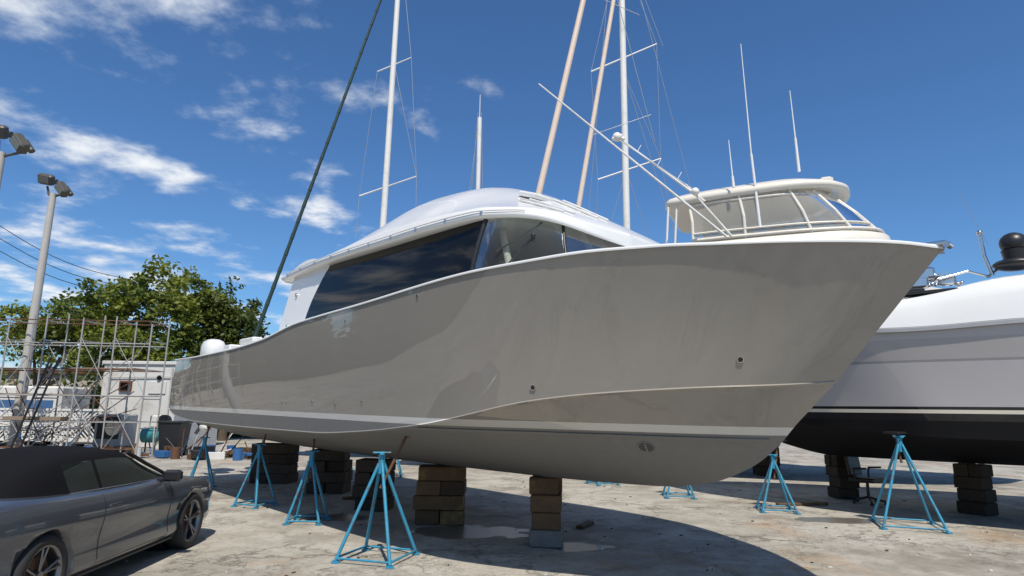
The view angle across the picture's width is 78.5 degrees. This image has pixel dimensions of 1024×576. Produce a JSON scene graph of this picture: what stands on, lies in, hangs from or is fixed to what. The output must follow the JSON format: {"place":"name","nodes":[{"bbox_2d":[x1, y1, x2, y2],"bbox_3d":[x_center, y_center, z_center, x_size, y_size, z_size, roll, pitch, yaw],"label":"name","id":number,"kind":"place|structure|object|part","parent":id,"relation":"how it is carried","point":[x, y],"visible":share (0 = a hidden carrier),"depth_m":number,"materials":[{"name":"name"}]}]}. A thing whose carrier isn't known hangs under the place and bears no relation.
{"place":"outdoors","nodes":[
{"label":"outdoors","id":0,"kind":"place"},
{"bbox_2d":[0,369,103,405],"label":"distant building","id":1,"kind":"structure","parent":0,"point":[56,374],"depth_m":41.50,"materials":[{"name":"white concrete"}]},
{"bbox_2d":[0,226,126,289],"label":"utility cables","id":2,"kind":"object","parent":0,"point":[50,265],"visible":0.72,"depth_m":32.43,"materials":[{"name":"black plastic"}]},
{"bbox_2d":[0,435,1023,575],"bbox_3d":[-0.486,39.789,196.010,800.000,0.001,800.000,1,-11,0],"label":"ground","id":3,"kind":"structure","parent":0,"point":[486,539],"depth_m":9.51,"materials":[{"name":"concrete"}]},
{"bbox_2d":[0,124,34,187],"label":"floodlight pole","id":4,"kind":"object","parent":3,"relation":"on","point":[20,143],"visible":1,"depth_m":18.99,"materials":[{"name":"metal"}]},
{"bbox_2d":[7,173,73,445],"bbox_3d":[-18.002,0.761,23.742,1.316,10.702,0.581,1,-11,0],"label":"floodlight pole","id":5,"kind":"object","parent":3,"relation":"on","point":[62,189],"visible":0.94,"depth_m":23.82,"materials":[{"name":"metal"}]},
{"bbox_2d":[0,386,93,443],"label":"utility trailer","id":6,"kind":"object","parent":3,"relation":"on","point":[48,403],"visible":0.21,"depth_m":27.10,"materials":[{"name":"white metal"}]},
{"bbox_2d":[0,406,109,445],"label":"lattice fence","id":7,"kind":"object","parent":3,"relation":"on","point":[65,411],"visible":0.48,"depth_m":24.39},
{"bbox_2d":[0,291,131,385],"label":"tree","id":8,"kind":"object","parent":3,"relation":"on","point":[53,333],"visible":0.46,"depth_m":33.38,"materials":[{"name":"green plant"}]},
{"bbox_2d":[0,313,170,456],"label":"scaffolding","id":9,"kind":"object","parent":3,"relation":"on","point":[33,418],"visible":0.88,"depth_m":21.93,"materials":[{"name":"metal"}]},
{"bbox_2d":[0,446,212,575],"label":"convertible car","id":10,"kind":"object","parent":3,"relation":"on","point":[72,511],"visible":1,"depth_m":6.14,"materials":[{"name":"grey paint"}]},
{"bbox_3d":[-4.989,1.884,6.499,1.620,0.453,2.740,1,-11,-2],"label":"soft top and windows","id":11,"kind":"part","parent":10,"relation":"part of","materials":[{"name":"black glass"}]},
{"bbox_2d":[92,407,137,452],"bbox_3d":[-14.967,5.367,23.662,1.100,1.699,1.030,1,-11,0],"label":"portable generator","id":12,"kind":"object","parent":3,"relation":"on","point":[130,430],"visible":0.48,"depth_m":23.24,"materials":[{"name":"black plastic"}]},
{"bbox_2d":[0,348,252,437],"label":"hedge","id":13,"kind":"object","parent":3,"relation":"on","point":[80,378],"visible":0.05,"depth_m":37.20,"materials":[{"name":"green plant"}]},
{"bbox_2d":[3,426,262,460],"bbox_3d":[-13.674,5.464,22.191,9.660,1.158,2.843,1,-11,0],"label":"pile of yard scrap","id":14,"kind":"object","parent":3,"relation":"on","point":[233,451],"visible":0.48,"depth_m":21.67,"materials":[{"name":"metal"}]},
{"bbox_2d":[40,254,233,370],"bbox_3d":[-19.985,3.007,33.006,9.815,9.788,5.683,1,-11,0],"label":"tree","id":15,"kind":"object","parent":3,"relation":"on","point":[171,298],"visible":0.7,"depth_m":32.55,"materials":[{"name":"green plant"}]},
{"bbox_2d":[140,415,171,451],"bbox_3d":[-13.245,5.478,23.456,1.047,1.447,0.553,1,-11,0],"label":"air compressor","id":16,"kind":"object","parent":3,"relation":"on","point":[146,435],"visible":0.36,"depth_m":23.30,"materials":[{"name":"teal paint"}]},
{"bbox_2d":[98,361,216,450],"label":"white shed","id":17,"kind":"structure","parent":3,"relation":"on","point":[153,388],"depth_m":25.64,"materials":[{"name":"paint"}]},
{"bbox_2d":[157,421,193,454],"bbox_3d":[-12.268,5.458,22.762,0.880,1.236,0.906,1,-11,0],"label":"wheeled bin","id":18,"kind":"object","parent":3,"relation":"on","point":[172,432],"visible":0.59,"depth_m":22.44,"materials":[{"name":"black plastic"}]},
{"bbox_2d":[190,424,216,488],"bbox_3d":[-6.906,3.748,14.027,0.631,1.404,0.631,4,-12,-18],"label":"boat jack stand","id":19,"kind":"object","parent":3,"relation":"on","point":[204,446],"visible":0.58,"depth_m":14.04,"materials":[{"name":"blue paint"}]},
{"bbox_2d":[174,276,270,440],"bbox_3d":[-15.332,3.701,33.811,6.084,8.846,4.817,1,-11,0],"label":"tree","id":20,"kind":"object","parent":3,"relation":"on","point":[227,330],"visible":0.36,"depth_m":33.22,"materials":[{"name":"green plant"}]},
{"bbox_2d":[230,434,278,508],"bbox_3d":[-4.721,3.318,11.671,0.631,1.404,0.631,-4,-12,22],"label":"boat jack stand","id":21,"kind":"object","parent":3,"relation":"on","point":[259,455],"visible":0.8,"depth_m":11.63,"materials":[{"name":"blue paint"}]},
{"bbox_2d":[249,442,299,483],"bbox_3d":[-5.756,4.242,15.218,1.076,0.912,0.678,-1,-11,8],"label":"keel block stack","id":22,"kind":"object","parent":3,"relation":"on","point":[281,460],"visible":0.85,"depth_m":14.93,"materials":[{"name":"brown wood"}]},
{"bbox_2d":[282,439,330,525],"bbox_3d":[-3.247,3.032,10.100,0.631,1.404,0.631,1,-11,-1],"label":"boat jack stand","id":23,"kind":"object","parent":3,"relation":"on","point":[311,466],"visible":0.81,"depth_m":10.10,"materials":[{"name":"blue paint"}]},
{"bbox_2d":[305,449,352,493],"bbox_3d":[-3.942,3.959,13.590,0.862,0.892,0.643,0,-11,2],"label":"keel block stack","id":24,"kind":"object","parent":3,"relation":"on","point":[335,472],"visible":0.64,"depth_m":13.33,"materials":[{"name":"brown wood"}]},
{"bbox_2d":[352,458,395,511],"bbox_3d":[-2.506,3.567,11.422,0.655,0.872,0.558,-1,-11,8],"label":"keel block stack","id":25,"kind":"object","parent":3,"relation":"on","point":[365,468],"visible":0.75,"depth_m":11.21,"materials":[{"name":"brown wood"}]},
{"bbox_2d":[331,436,419,568],"bbox_3d":[-1.623,2.531,7.754,0.846,1.534,0.829,-2,-11,16],"label":"boat jack stand","id":26,"kind":"object","parent":3,"relation":"on","point":[381,469],"visible":0.85,"depth_m":7.77,"materials":[{"name":"blue paint"}]},
{"bbox_2d":[395,459,403,476],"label":"boat jack stand","id":27,"kind":"object","parent":3,"relation":"on","point":[399,468],"visible":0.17,"depth_m":16.73,"materials":[{"name":"blue paint"}]},
{"bbox_2d":[413,464,466,525],"bbox_3d":[-1.160,3.330,10.139,0.820,0.882,0.538,1,-11,-1],"label":"keel block stack","id":28,"kind":"object","parent":3,"relation":"on","point":[438,496],"visible":0.94,"depth_m":9.91,"materials":[{"name":"wood"}]},
{"bbox_2d":[169,188,952,485],"bbox_3d":[-1.879,0.891,11.451,4.436,4.360,16.785,10,-15,-41],"label":"sportfishing boat","id":29,"kind":"object","parent":28,"relation":"on","point":[512,330],"visible":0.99,"depth_m":6.66,"materials":[{"name":"grey paint"}]},
{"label":"salon side windows","id":30,"kind":"part","parent":29,"relation":"part of","materials":[{"name":"black glass"}]},
{"bbox_2d":[529,475,562,548],"bbox_3d":[0.471,3.041,8.570,0.461,0.893,0.464,0,-11,5],"label":"keel block stack","id":31,"kind":"object","parent":3,"relation":"on","point":[546,530],"visible":0.88,"depth_m":8.37,"materials":[{"name":"wood"}]},
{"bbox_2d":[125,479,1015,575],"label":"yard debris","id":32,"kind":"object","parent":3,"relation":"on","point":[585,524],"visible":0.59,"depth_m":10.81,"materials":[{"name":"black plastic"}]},
{"bbox_2d":[536,0,654,206],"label":"ketch","id":33,"kind":"object","parent":3,"relation":"on","point":[549,147],"visible":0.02,"depth_m":22.08,"materials":[{"name":"paint"}]},
{"bbox_2d":[584,481,620,485],"bbox_3d":[2.249,4.192,15.694,0.687,1.384,0.687,5,-12,-23],"label":"boat jack stand","id":34,"kind":"object","parent":3,"relation":"on","point":[586,482],"visible":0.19,"depth_m":15.38,"materials":[{"name":"blue paint"}]},
{"bbox_2d":[660,485,697,499],"bbox_3d":[3.564,3.790,13.535,0.687,1.384,0.687,0,-11,5],"label":"boat jack stand","id":35,"kind":"object","parent":3,"relation":"on","point":[687,493],"visible":0.39,"depth_m":13.21,"materials":[{"name":"blue paint"}]},
{"bbox_2d":[539,44,941,298],"bbox_3d":[8.242,-1.593,18.185,14.600,11.640,6.666,-4,-12,24],"label":"flybridge boat","id":36,"kind":"object","parent":3,"relation":"on","point":[736,213],"visible":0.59,"depth_m":18.32,"materials":[{"name":"beige paint"}]},
{"bbox_2d":[753,446,779,475],"bbox_3d":[7.441,4.928,18.400,0.630,1.092,0.679,1,-11,0],"label":"keel block stack","id":37,"kind":"object","parent":3,"relation":"on","point":[761,468],"visible":0.3,"depth_m":18.10,"materials":[{"name":"brown wood"}]},
{"bbox_2d":[753,440,800,514],"bbox_3d":[4.937,3.523,11.807,0.716,1.284,0.716,-1,-11,10],"label":"boat jack stand","id":38,"kind":"object","parent":3,"relation":"on","point":[773,464],"visible":0.84,"depth_m":11.80,"materials":[{"name":"blue paint"}]},
{"bbox_2d":[824,454,859,498],"bbox_3d":[7.204,4.118,13.704,0.494,0.893,0.556,1,-11,0],"label":"keel block stack","id":39,"kind":"object","parent":3,"relation":"on","point":[841,486],"visible":0.71,"depth_m":13.49,"materials":[{"name":"brown wood"}]},
{"bbox_2d":[844,456,885,505],"bbox_3d":[7.253,3.823,12.839,0.655,1.150,0.668,8,-13,-34],"label":"office chair","id":40,"kind":"object","parent":3,"relation":"on","point":[854,468],"visible":0.92,"depth_m":12.78,"materials":[{"name":"black plastic"}]},
{"bbox_2d":[868,431,952,533],"bbox_3d":[6.462,3.149,10.355,0.998,1.504,0.998,-3,-12,19],"label":"boat jack stand","id":41,"kind":"object","parent":3,"relation":"on","point":[899,448],"visible":1,"depth_m":10.41,"materials":[{"name":"blue paint"}]},
{"bbox_2d":[952,463,998,515],"bbox_3d":[8.662,3.753,11.727,0.453,0.893,0.526,7,-12,-28],"label":"keel block stack","id":42,"kind":"object","parent":3,"relation":"on","point":[976,492],"visible":0.98,"depth_m":11.59,"materials":[{"name":"brown wood"}]},
{"bbox_2d":[782,193,1023,465],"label":"motor yacht","id":43,"kind":"object","parent":42,"relation":"on","point":[936,375],"visible":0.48,"depth_m":10.48,"materials":[{"name":"paint"}]},
{"bbox_2d":[0,0,1023,369],"label":"sky","id":44,"kind":"structure","parent":0,"point":[192,132],"materials":[{"name":"blue"}]},
{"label":"keel block stack","id":45,"kind":"object","parent":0,"visible":0},
{"bbox_2d":[253,0,416,336],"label":"sailboat","id":46,"kind":"object","parent":45,"relation":"on","point":[385,185],"visible":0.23,"depth_m":25.49,"materials":[{"name":"paint"}]},
{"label":"keel block stack","id":47,"kind":"object","parent":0,"visible":0},
{"bbox_2d":[589,0,702,240],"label":"sailboat","id":48,"kind":"object","parent":47,"relation":"on","point":[625,159],"visible":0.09,"depth_m":28.94,"materials":[{"name":"paint"}]},
{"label":"keel block stack","id":49,"kind":"object","parent":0,"visible":0},
{"bbox_2d":[469,95,482,189],"bbox_3d":[-2.277,-1.866,37.025,3.000,20.688,10.000,-1,-11,10],"label":"sailboat","id":50,"kind":"object","parent":49,"relation":"on","point":[478,139],"visible":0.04,"depth_m":38.14,"materials":[{"name":"paint"}]}
]}

